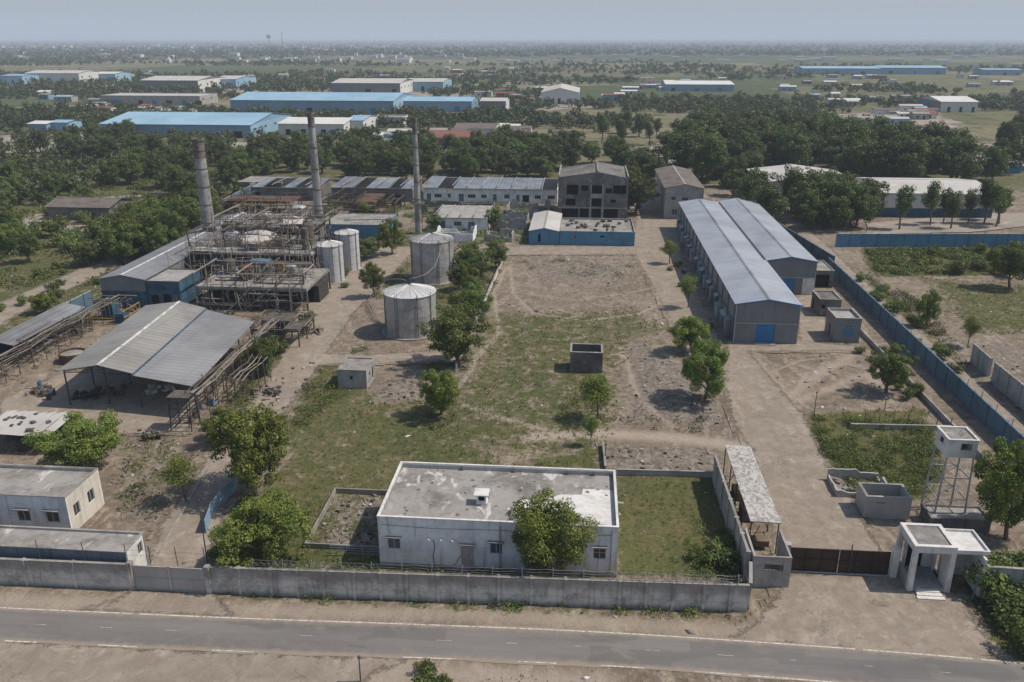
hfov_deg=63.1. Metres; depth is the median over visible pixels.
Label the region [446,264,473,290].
tree
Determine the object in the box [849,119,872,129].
tree
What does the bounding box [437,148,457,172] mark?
tree
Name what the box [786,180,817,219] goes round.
tree
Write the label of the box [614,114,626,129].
tree
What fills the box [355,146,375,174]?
tree
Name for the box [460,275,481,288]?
tree
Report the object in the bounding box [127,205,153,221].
tree
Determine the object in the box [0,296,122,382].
pipe trestle
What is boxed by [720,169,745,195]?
tree
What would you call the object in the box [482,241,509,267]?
tree
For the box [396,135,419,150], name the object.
tree
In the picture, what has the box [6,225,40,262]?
tree
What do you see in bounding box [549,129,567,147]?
tree
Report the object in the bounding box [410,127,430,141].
tree
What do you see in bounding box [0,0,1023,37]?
sky
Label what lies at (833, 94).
house
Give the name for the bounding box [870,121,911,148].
tree
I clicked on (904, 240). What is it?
blue wall
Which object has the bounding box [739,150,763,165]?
tree
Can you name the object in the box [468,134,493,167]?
tree
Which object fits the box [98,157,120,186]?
tree
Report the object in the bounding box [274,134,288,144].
tree
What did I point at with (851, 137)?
tree
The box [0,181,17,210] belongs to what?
tree
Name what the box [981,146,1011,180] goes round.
tree
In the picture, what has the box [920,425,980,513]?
water tower
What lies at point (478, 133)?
tree
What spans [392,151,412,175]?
tree
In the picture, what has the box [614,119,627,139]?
tree
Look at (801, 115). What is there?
tree
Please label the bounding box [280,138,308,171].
tree
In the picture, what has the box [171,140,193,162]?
tree
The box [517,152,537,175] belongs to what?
tree
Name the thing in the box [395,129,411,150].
tree
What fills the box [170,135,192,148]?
tree
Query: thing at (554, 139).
tree
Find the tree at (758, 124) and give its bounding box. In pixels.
[746,115,778,143]
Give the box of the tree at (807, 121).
[791,117,820,135]
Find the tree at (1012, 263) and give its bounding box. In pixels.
[984,241,1023,288]
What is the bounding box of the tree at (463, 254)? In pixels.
[453,241,495,268]
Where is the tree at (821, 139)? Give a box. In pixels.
[805,130,826,165]
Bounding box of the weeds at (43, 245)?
[0,156,245,289]
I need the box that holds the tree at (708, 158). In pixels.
[687,132,728,181]
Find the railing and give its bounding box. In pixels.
[330,544,378,556]
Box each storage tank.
[315,236,347,284]
[334,225,362,271]
[382,279,436,340]
[409,228,455,285]
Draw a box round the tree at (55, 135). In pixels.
[53,131,72,141]
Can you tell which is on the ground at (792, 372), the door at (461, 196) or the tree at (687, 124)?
the tree at (687, 124)
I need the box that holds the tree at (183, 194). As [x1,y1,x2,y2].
[165,190,190,207]
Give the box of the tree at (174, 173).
[162,166,189,195]
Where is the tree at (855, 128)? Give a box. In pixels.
[824,119,872,169]
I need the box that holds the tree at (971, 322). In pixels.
[963,315,983,346]
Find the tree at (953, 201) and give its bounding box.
[944,190,964,227]
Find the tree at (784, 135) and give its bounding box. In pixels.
[775,126,809,163]
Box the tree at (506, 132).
[499,128,517,144]
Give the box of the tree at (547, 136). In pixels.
[539,133,550,141]
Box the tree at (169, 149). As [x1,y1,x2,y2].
[153,142,182,163]
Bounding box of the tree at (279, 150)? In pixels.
[275,144,292,167]
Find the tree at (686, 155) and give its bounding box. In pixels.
[681,135,728,179]
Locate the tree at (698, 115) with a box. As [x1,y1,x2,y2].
[692,110,715,125]
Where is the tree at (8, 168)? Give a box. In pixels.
[0,158,22,177]
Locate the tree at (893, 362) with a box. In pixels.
[865,343,919,391]
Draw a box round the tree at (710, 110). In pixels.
[699,106,725,118]
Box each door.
[233,131,241,137]
[285,129,290,134]
[454,106,459,111]
[459,194,463,200]
[461,546,473,565]
[468,222,474,229]
[755,324,774,342]
[784,279,794,292]
[905,545,922,565]
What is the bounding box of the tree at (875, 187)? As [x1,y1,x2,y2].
[859,177,889,211]
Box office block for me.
[377,115,407,123]
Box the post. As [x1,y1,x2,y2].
[971,575,980,599]
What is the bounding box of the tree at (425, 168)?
[419,154,436,181]
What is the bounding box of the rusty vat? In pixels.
[58,347,85,364]
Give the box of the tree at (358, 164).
[339,150,373,176]
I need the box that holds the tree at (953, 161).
[932,138,984,179]
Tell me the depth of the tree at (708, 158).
270.59 m
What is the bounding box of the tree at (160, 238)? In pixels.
[138,223,181,252]
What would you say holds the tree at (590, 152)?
on the ground at (792, 372)
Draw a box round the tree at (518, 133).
[513,129,525,140]
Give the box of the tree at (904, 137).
[883,130,910,173]
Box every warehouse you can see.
[677,198,802,345]
[717,198,818,294]
[747,164,841,205]
[856,177,992,217]
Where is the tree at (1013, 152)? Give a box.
[982,137,1023,174]
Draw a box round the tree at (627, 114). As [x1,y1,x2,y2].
[621,110,631,127]
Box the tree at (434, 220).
[424,212,443,225]
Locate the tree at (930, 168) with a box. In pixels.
[916,133,940,176]
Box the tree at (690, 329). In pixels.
[666,315,711,349]
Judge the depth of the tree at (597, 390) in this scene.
102.55 m
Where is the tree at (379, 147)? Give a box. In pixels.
[372,141,401,170]
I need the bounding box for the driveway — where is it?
[723,338,890,569]
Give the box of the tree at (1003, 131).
[995,119,1020,143]
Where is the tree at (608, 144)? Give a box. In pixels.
[602,138,633,158]
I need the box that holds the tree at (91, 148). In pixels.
[77,138,103,161]
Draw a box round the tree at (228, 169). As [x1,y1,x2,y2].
[214,155,240,187]
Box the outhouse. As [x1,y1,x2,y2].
[0,525,147,565]
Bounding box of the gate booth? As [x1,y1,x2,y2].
[896,522,990,600]
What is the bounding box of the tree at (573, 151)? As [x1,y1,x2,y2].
[559,137,583,165]
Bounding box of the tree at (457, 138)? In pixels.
[451,136,465,146]
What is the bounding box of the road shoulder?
[0,642,417,681]
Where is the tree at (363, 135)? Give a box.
[360,133,374,140]
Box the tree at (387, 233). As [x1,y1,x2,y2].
[375,216,406,254]
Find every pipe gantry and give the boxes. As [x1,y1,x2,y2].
[225,354,271,405]
[252,310,314,346]
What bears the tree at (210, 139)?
on the ground at (792, 372)
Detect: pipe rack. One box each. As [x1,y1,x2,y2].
[216,190,301,217]
[310,187,404,215]
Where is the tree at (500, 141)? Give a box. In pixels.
[491,131,509,150]
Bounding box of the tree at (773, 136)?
[759,129,780,163]
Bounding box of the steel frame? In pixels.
[166,390,199,430]
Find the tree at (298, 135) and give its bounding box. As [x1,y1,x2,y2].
[286,129,308,144]
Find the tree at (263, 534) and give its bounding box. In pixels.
[208,488,313,567]
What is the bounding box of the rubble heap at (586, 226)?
[566,218,627,230]
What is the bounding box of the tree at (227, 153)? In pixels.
[220,151,235,157]
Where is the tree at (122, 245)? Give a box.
[97,222,146,262]
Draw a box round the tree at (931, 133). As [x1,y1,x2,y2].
[914,125,953,140]
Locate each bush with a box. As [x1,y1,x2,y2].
[0,303,6,311]
[15,293,27,305]
[27,214,69,234]
[31,267,42,275]
[41,207,47,215]
[43,281,61,290]
[45,288,64,297]
[46,225,84,241]
[47,192,71,201]
[51,261,63,267]
[54,278,66,284]
[56,190,78,196]
[56,234,82,249]
[58,269,67,273]
[68,235,115,260]
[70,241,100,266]
[71,210,92,220]
[72,193,95,196]
[73,185,91,195]
[79,216,89,225]
[84,214,111,237]
[91,277,99,283]
[207,540,234,558]
[229,511,252,526]
[233,353,246,365]
[248,361,272,373]
[262,334,279,345]
[270,339,289,353]
[300,313,312,328]
[304,310,318,316]
[340,281,349,286]
[410,666,443,681]
[412,657,438,677]
[430,672,454,681]
[672,261,682,266]
[686,546,706,559]
[701,543,741,570]
[702,535,735,551]
[724,528,756,546]
[854,346,866,352]
[855,273,865,281]
[868,290,887,300]
[875,283,891,291]
[882,300,905,311]
[892,298,909,306]
[892,384,903,389]
[898,386,915,399]
[905,314,926,327]
[906,381,925,393]
[926,245,944,255]
[931,345,953,358]
[933,341,946,348]
[944,259,969,272]
[947,361,965,372]
[953,550,1016,597]
[971,260,989,269]
[974,242,987,252]
[980,582,1023,616]
[988,547,1023,566]
[991,600,1023,632]
[997,617,1023,654]
[999,561,1023,589]
[1002,581,1023,605]
[1009,241,1023,247]
[1010,549,1023,566]
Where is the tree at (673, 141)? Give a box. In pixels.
[661,132,690,168]
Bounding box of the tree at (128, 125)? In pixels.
[121,118,135,132]
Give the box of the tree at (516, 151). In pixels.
[500,139,528,171]
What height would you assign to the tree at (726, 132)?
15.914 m
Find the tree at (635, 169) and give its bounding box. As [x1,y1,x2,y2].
[627,164,641,177]
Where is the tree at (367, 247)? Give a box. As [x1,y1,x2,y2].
[359,237,381,258]
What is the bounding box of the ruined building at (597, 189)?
[558,160,628,217]
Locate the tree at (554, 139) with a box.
[544,135,567,168]
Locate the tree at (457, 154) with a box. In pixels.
[451,143,473,168]
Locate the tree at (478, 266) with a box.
[464,256,491,277]
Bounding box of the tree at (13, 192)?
[0,176,17,200]
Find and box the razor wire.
[252,558,748,583]
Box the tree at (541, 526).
[506,486,599,576]
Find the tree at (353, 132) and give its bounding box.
[349,128,361,136]
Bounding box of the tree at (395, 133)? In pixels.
[388,129,403,147]
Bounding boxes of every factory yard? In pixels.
[0,132,338,149]
[10,84,261,92]
[19,214,109,224]
[404,115,524,128]
[409,92,461,96]
[535,102,603,110]
[840,112,963,128]
[865,213,1023,233]
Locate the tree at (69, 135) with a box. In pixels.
[60,133,83,152]
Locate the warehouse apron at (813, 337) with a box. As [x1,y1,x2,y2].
[727,294,865,352]
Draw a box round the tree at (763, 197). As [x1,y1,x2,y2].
[739,183,789,219]
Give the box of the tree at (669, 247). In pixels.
[659,240,679,263]
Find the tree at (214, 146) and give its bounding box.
[210,141,220,157]
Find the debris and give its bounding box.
[1,208,1020,544]
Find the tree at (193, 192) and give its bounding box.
[181,187,224,214]
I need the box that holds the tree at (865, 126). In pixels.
[842,121,870,140]
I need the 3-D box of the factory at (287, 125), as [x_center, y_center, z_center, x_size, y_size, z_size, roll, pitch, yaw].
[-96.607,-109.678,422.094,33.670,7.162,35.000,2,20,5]
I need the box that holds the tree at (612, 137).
[602,135,620,160]
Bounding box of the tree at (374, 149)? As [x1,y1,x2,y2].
[372,139,392,156]
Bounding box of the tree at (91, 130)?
[81,122,101,137]
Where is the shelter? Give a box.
[723,445,780,553]
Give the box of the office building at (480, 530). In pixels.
[376,461,623,576]
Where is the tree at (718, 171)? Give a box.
[710,161,733,184]
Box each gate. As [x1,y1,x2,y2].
[132,565,206,592]
[790,544,890,576]
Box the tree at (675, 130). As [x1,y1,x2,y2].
[672,124,696,133]
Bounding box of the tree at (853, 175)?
[842,171,861,185]
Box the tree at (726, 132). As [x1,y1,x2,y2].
[717,122,742,147]
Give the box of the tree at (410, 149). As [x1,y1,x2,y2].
[405,145,423,158]
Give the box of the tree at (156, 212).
[148,207,185,228]
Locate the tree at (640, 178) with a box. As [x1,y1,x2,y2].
[627,169,655,209]
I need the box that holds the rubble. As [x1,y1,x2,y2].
[4,227,1021,679]
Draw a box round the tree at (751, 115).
[740,108,759,120]
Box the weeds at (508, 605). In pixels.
[237,456,745,619]
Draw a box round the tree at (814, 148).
[798,131,821,165]
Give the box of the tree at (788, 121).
[779,114,801,126]
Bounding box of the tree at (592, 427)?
[581,414,600,445]
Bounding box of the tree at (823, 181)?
[806,174,838,222]
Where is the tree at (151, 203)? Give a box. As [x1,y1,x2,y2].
[134,197,169,213]
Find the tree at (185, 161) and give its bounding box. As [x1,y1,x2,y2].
[170,150,195,171]
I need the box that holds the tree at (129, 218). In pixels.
[101,210,154,256]
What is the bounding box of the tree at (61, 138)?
[55,132,68,144]
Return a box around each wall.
[0,290,93,350]
[0,557,131,590]
[199,183,255,221]
[209,566,749,612]
[304,488,387,551]
[455,261,502,368]
[602,441,606,468]
[617,468,712,477]
[712,455,750,582]
[747,561,752,609]
[778,222,834,262]
[827,257,1023,458]
[835,233,1023,246]
[850,423,950,430]
[860,328,983,459]
[970,343,992,376]
[980,564,1023,598]
[991,362,1023,410]
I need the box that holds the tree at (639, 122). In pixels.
[628,111,648,136]
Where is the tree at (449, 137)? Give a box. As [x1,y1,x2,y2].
[439,133,455,150]
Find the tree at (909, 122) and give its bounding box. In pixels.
[902,119,921,129]
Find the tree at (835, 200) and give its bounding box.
[818,180,855,228]
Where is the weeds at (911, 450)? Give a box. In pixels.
[808,414,947,497]
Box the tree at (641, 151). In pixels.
[623,148,645,166]
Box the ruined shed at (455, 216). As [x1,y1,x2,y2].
[434,204,492,230]
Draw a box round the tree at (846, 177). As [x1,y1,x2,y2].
[818,172,858,185]
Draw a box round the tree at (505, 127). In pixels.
[496,123,513,136]
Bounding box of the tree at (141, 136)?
[134,134,146,144]
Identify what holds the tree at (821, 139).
on the ground at (792, 372)
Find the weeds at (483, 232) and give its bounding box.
[307,198,555,244]
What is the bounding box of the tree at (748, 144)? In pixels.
[726,131,767,164]
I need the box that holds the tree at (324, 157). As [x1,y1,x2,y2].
[308,145,337,172]
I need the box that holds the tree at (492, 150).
[482,143,502,171]
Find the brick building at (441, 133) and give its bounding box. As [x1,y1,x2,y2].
[429,130,475,147]
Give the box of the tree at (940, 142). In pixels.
[928,134,988,177]
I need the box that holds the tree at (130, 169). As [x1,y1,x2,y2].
[116,150,144,183]
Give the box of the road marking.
[0,607,1023,681]
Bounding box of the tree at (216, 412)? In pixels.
[197,405,248,434]
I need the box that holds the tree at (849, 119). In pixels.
[833,114,866,125]
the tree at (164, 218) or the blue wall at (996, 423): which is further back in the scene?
the tree at (164, 218)
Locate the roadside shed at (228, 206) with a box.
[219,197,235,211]
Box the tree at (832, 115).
[809,111,839,126]
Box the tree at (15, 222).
[6,218,33,244]
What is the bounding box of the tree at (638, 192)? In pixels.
[628,171,659,213]
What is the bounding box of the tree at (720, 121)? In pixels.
[695,114,733,143]
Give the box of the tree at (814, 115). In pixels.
[811,113,833,125]
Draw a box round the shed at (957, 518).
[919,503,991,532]
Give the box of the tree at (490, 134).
[484,131,504,140]
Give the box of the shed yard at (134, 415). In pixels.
[0,358,223,436]
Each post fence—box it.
[850,412,952,424]
[862,284,1013,423]
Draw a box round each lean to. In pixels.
[0,302,98,363]
[0,355,17,375]
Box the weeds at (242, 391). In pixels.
[6,258,717,519]
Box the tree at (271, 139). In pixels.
[257,132,281,155]
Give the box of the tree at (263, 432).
[205,401,289,495]
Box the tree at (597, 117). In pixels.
[596,112,609,140]
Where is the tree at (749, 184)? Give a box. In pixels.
[738,167,771,200]
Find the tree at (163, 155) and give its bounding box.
[139,150,170,168]
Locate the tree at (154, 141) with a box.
[139,132,165,151]
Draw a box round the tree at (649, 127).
[644,121,653,144]
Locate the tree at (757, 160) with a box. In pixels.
[743,153,764,171]
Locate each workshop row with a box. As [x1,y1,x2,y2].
[249,176,330,200]
[331,176,422,201]
[423,176,557,202]
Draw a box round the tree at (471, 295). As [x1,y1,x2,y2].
[447,282,494,320]
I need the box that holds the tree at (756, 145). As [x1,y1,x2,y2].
[730,128,767,154]
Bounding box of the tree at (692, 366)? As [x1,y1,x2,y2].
[680,337,729,399]
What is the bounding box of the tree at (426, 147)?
[418,133,441,164]
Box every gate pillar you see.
[125,560,135,589]
[203,564,212,593]
[783,541,791,551]
[888,546,901,577]
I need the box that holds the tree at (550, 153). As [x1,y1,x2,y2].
[527,140,565,172]
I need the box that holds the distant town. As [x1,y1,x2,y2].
[0,42,1023,62]
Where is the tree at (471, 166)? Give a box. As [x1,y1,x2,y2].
[457,152,480,176]
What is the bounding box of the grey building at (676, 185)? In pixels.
[654,165,704,218]
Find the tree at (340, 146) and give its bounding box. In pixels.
[331,139,352,163]
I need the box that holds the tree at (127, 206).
[106,202,150,219]
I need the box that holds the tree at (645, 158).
[627,151,656,182]
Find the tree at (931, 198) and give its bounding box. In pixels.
[921,180,943,224]
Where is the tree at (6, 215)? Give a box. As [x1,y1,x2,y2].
[0,206,23,227]
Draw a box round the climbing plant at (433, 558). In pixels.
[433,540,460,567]
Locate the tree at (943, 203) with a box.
[939,187,951,222]
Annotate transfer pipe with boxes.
[386,237,446,280]
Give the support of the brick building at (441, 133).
on the ground at (792, 372)
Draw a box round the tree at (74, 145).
[64,135,82,157]
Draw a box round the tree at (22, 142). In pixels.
[14,138,27,149]
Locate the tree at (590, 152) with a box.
[581,140,601,163]
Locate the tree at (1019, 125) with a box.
[997,121,1023,140]
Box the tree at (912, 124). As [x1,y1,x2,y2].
[900,121,919,138]
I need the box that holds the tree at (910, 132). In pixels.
[893,121,920,138]
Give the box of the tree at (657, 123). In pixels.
[651,118,662,135]
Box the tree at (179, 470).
[155,454,202,501]
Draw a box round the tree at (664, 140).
[647,131,675,159]
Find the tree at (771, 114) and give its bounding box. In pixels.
[759,108,782,121]
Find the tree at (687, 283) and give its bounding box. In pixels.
[679,274,698,307]
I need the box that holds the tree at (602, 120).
[598,114,609,143]
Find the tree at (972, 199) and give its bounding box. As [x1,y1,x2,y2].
[964,188,978,222]
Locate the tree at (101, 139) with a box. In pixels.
[96,134,112,156]
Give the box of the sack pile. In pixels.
[145,384,174,394]
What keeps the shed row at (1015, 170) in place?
on the ground at (792, 372)
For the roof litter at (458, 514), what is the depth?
78.79 m
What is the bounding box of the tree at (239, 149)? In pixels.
[228,147,250,164]
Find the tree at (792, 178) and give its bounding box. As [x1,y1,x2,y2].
[769,163,816,211]
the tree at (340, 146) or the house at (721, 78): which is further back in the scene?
the house at (721, 78)
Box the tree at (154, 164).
[141,157,173,187]
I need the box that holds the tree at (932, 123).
[923,119,944,130]
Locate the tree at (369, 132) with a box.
[354,124,380,140]
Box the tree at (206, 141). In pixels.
[190,135,208,148]
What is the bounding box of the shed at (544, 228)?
[529,210,561,244]
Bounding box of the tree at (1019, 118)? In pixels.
[1013,109,1023,131]
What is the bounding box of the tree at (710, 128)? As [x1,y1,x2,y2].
[700,125,719,136]
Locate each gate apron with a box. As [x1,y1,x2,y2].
[72,593,244,615]
[719,568,1004,659]
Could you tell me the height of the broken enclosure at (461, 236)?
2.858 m
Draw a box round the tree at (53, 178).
[37,170,63,196]
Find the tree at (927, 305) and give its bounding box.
[914,289,942,326]
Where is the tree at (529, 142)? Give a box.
[523,138,539,162]
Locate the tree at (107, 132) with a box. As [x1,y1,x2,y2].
[97,128,115,139]
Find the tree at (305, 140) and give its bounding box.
[297,138,308,147]
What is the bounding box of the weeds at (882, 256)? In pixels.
[864,244,1021,274]
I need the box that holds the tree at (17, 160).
[6,155,29,174]
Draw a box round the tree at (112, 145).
[98,136,120,156]
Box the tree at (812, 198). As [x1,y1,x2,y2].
[790,186,825,228]
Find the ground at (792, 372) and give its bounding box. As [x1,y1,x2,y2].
[0,38,1023,681]
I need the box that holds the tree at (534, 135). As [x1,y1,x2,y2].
[520,131,545,143]
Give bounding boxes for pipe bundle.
[366,295,381,331]
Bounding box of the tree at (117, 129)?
[105,122,126,137]
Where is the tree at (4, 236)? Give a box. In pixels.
[0,223,19,251]
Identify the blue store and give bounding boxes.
[325,213,396,239]
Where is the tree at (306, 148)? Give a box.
[298,142,310,168]
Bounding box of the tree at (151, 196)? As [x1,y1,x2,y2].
[139,193,163,204]
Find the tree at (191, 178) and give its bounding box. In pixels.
[179,172,197,190]
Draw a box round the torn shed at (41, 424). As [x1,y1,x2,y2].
[0,410,71,452]
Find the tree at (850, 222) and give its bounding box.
[848,184,872,223]
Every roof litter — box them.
[3,413,51,430]
[404,469,607,515]
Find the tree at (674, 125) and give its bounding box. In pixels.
[664,116,689,134]
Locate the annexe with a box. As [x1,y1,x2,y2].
[146,268,202,304]
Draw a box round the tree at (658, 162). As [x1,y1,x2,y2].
[642,156,669,183]
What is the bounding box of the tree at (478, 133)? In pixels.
[468,129,484,144]
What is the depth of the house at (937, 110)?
506.54 m
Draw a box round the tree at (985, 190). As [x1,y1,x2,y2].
[979,177,996,222]
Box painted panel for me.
[843,329,853,334]
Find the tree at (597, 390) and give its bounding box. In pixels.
[579,374,615,417]
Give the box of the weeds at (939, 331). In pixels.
[865,274,970,364]
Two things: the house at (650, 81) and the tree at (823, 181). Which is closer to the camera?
the tree at (823, 181)
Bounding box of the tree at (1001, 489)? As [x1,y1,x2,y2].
[971,435,1023,539]
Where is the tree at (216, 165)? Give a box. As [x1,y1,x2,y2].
[215,154,234,177]
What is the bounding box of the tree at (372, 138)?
[366,135,390,142]
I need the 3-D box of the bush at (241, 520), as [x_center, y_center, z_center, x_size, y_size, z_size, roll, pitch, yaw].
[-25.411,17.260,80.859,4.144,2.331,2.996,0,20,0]
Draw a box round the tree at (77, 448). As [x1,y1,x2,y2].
[21,409,123,466]
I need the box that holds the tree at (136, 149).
[119,145,151,176]
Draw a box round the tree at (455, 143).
[445,140,469,166]
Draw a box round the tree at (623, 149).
[608,143,636,166]
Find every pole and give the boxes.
[197,499,207,563]
[357,655,360,681]
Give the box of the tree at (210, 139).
[199,132,221,146]
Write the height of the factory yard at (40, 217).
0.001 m
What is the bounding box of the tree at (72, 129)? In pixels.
[66,125,80,135]
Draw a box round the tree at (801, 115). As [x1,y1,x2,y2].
[768,108,806,121]
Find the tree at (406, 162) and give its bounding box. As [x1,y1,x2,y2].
[393,150,413,177]
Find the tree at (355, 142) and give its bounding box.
[344,135,376,157]
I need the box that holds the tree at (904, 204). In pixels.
[895,185,916,228]
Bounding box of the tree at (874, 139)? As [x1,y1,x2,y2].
[849,133,879,173]
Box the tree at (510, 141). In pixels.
[506,139,523,153]
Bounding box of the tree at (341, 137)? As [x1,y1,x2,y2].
[337,133,350,141]
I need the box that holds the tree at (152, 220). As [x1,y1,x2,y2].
[140,213,172,244]
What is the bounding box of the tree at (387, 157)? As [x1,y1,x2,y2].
[373,145,400,173]
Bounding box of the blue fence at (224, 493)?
[204,477,238,531]
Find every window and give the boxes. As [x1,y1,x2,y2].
[17,511,30,520]
[46,512,59,521]
[73,501,80,515]
[87,488,94,502]
[137,541,142,553]
[388,539,399,548]
[454,222,461,225]
[490,544,501,553]
[593,549,605,558]
[672,209,676,214]
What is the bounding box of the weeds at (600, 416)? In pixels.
[221,233,611,453]
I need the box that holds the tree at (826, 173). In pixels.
[806,166,839,183]
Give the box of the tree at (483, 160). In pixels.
[466,145,491,176]
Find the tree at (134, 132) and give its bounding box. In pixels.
[126,129,147,141]
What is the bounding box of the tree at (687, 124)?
[677,118,706,133]
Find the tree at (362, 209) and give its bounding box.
[356,200,370,212]
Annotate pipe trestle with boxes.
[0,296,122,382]
[184,317,281,426]
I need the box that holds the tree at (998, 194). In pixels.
[989,183,1009,226]
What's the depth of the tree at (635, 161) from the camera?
274.99 m
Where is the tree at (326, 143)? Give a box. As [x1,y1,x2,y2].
[319,134,334,154]
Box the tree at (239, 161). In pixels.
[222,151,260,179]
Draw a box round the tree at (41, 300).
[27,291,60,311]
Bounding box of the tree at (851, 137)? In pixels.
[840,129,870,171]
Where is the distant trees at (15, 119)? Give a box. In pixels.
[0,39,1023,203]
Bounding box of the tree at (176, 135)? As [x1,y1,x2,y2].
[167,131,191,144]
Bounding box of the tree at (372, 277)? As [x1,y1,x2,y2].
[358,261,385,296]
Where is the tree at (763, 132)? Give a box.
[750,128,772,158]
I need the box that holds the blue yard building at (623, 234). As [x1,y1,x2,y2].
[560,217,634,245]
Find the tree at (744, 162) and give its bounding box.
[729,154,748,185]
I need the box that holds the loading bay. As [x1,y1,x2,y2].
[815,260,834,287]
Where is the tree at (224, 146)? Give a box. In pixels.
[213,140,233,160]
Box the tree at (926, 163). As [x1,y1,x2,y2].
[893,136,933,176]
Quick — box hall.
[454,123,498,135]
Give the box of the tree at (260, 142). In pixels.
[247,135,268,158]
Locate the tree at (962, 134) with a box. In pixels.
[947,127,977,140]
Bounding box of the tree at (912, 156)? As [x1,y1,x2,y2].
[893,139,929,177]
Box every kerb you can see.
[150,525,174,565]
[174,480,200,525]
[199,446,222,479]
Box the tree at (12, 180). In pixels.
[4,175,31,203]
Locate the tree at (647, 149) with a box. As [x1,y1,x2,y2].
[638,147,655,154]
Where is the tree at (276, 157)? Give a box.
[264,147,282,173]
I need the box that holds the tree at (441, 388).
[417,368,460,414]
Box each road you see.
[0,256,122,328]
[0,606,1023,681]
[109,193,169,197]
[123,253,410,597]
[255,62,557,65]
[288,349,465,366]
[370,245,632,256]
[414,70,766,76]
[629,185,736,401]
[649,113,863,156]
[774,209,1023,434]
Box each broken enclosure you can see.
[376,211,397,218]
[421,199,494,213]
[435,225,476,242]
[486,228,513,241]
[494,211,528,229]
[506,199,550,217]
[827,468,886,497]
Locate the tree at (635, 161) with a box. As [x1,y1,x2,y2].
[633,154,655,177]
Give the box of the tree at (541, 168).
[524,155,555,177]
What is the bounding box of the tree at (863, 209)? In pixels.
[847,184,881,227]
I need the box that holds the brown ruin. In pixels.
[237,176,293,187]
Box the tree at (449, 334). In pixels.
[416,304,492,365]
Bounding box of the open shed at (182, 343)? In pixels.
[57,301,253,414]
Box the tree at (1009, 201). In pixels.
[995,187,1016,223]
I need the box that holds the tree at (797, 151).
[776,134,813,165]
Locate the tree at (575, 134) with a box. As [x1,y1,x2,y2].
[564,130,585,150]
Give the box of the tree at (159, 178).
[152,163,189,191]
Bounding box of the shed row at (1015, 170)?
[976,154,1022,173]
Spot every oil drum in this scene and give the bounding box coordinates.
[40,389,44,396]
[45,392,50,399]
[192,410,197,418]
[209,397,214,405]
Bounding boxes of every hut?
[337,357,375,388]
[570,343,602,372]
[744,528,791,586]
[811,290,841,315]
[824,308,862,342]
[855,482,912,519]
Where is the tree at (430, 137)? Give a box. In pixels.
[418,132,442,152]
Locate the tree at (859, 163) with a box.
[833,138,884,176]
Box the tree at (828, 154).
[817,136,846,169]
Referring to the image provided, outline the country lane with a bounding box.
[9,224,87,231]
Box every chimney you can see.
[191,138,220,230]
[306,112,326,240]
[410,117,424,232]
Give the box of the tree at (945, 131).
[920,123,956,171]
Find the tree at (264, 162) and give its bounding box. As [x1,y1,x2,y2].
[248,147,273,175]
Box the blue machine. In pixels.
[86,293,139,322]
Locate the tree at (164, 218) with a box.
[149,211,190,240]
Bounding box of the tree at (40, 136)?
[23,130,50,150]
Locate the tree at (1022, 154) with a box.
[1011,138,1023,159]
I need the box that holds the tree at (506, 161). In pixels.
[493,149,520,177]
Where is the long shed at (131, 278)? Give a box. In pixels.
[98,212,253,307]
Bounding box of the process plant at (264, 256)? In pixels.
[164,199,344,311]
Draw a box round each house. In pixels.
[0,463,104,527]
[38,93,53,98]
[44,197,132,220]
[53,95,77,101]
[87,98,100,101]
[93,106,115,111]
[175,108,196,111]
[325,69,335,71]
[380,131,392,138]
[387,128,411,137]
[429,128,449,130]
[453,69,462,72]
[474,91,492,96]
[493,128,522,131]
[496,92,514,97]
[509,94,521,98]
[510,126,532,132]
[603,94,621,99]
[621,90,637,94]
[622,86,638,90]
[632,84,644,88]
[640,77,654,80]
[645,84,655,87]
[646,80,656,83]
[659,86,664,90]
[717,77,725,80]
[775,75,788,78]
[778,85,796,90]
[802,80,811,83]
[822,81,836,84]
[825,98,839,104]
[826,74,837,77]
[829,92,840,97]
[844,98,860,102]
[844,100,859,105]
[852,75,861,78]
[865,74,876,78]
[867,114,897,116]
[871,108,897,114]
[872,75,886,78]
[887,79,896,83]
[888,110,902,114]
[888,117,909,124]
[891,94,911,100]
[893,112,909,116]
[897,104,922,109]
[901,110,929,116]
[909,112,929,119]
[911,108,939,115]
[929,112,937,118]
[956,73,964,77]
[966,83,980,86]
[967,75,978,78]
[997,81,1013,85]
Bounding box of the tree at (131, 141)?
[119,134,146,154]
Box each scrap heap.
[24,383,51,395]
[67,325,94,334]
[71,390,98,399]
[89,383,126,395]
[120,304,142,312]
[136,426,165,438]
[211,308,234,314]
[252,383,284,394]
[300,326,323,334]
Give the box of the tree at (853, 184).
[820,174,858,219]
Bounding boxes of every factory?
[0,74,39,83]
[25,70,99,82]
[27,120,52,131]
[51,119,81,130]
[99,71,131,80]
[100,93,217,104]
[100,111,290,137]
[140,76,224,91]
[220,75,255,88]
[230,92,412,113]
[277,117,353,134]
[331,78,413,92]
[350,115,377,128]
[404,96,478,111]
[409,78,451,90]
[480,97,508,110]
[541,83,579,103]
[661,80,734,91]
[794,66,880,73]
[872,65,946,73]
[918,96,978,111]
[972,68,1021,74]
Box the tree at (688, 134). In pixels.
[677,124,717,175]
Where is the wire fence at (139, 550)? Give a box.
[35,540,205,565]
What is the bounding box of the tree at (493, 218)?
[485,207,501,229]
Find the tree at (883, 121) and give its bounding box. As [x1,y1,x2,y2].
[864,114,893,131]
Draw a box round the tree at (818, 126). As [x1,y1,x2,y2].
[808,117,837,160]
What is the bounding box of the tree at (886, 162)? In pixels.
[865,136,910,177]
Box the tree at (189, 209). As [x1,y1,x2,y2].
[164,194,201,233]

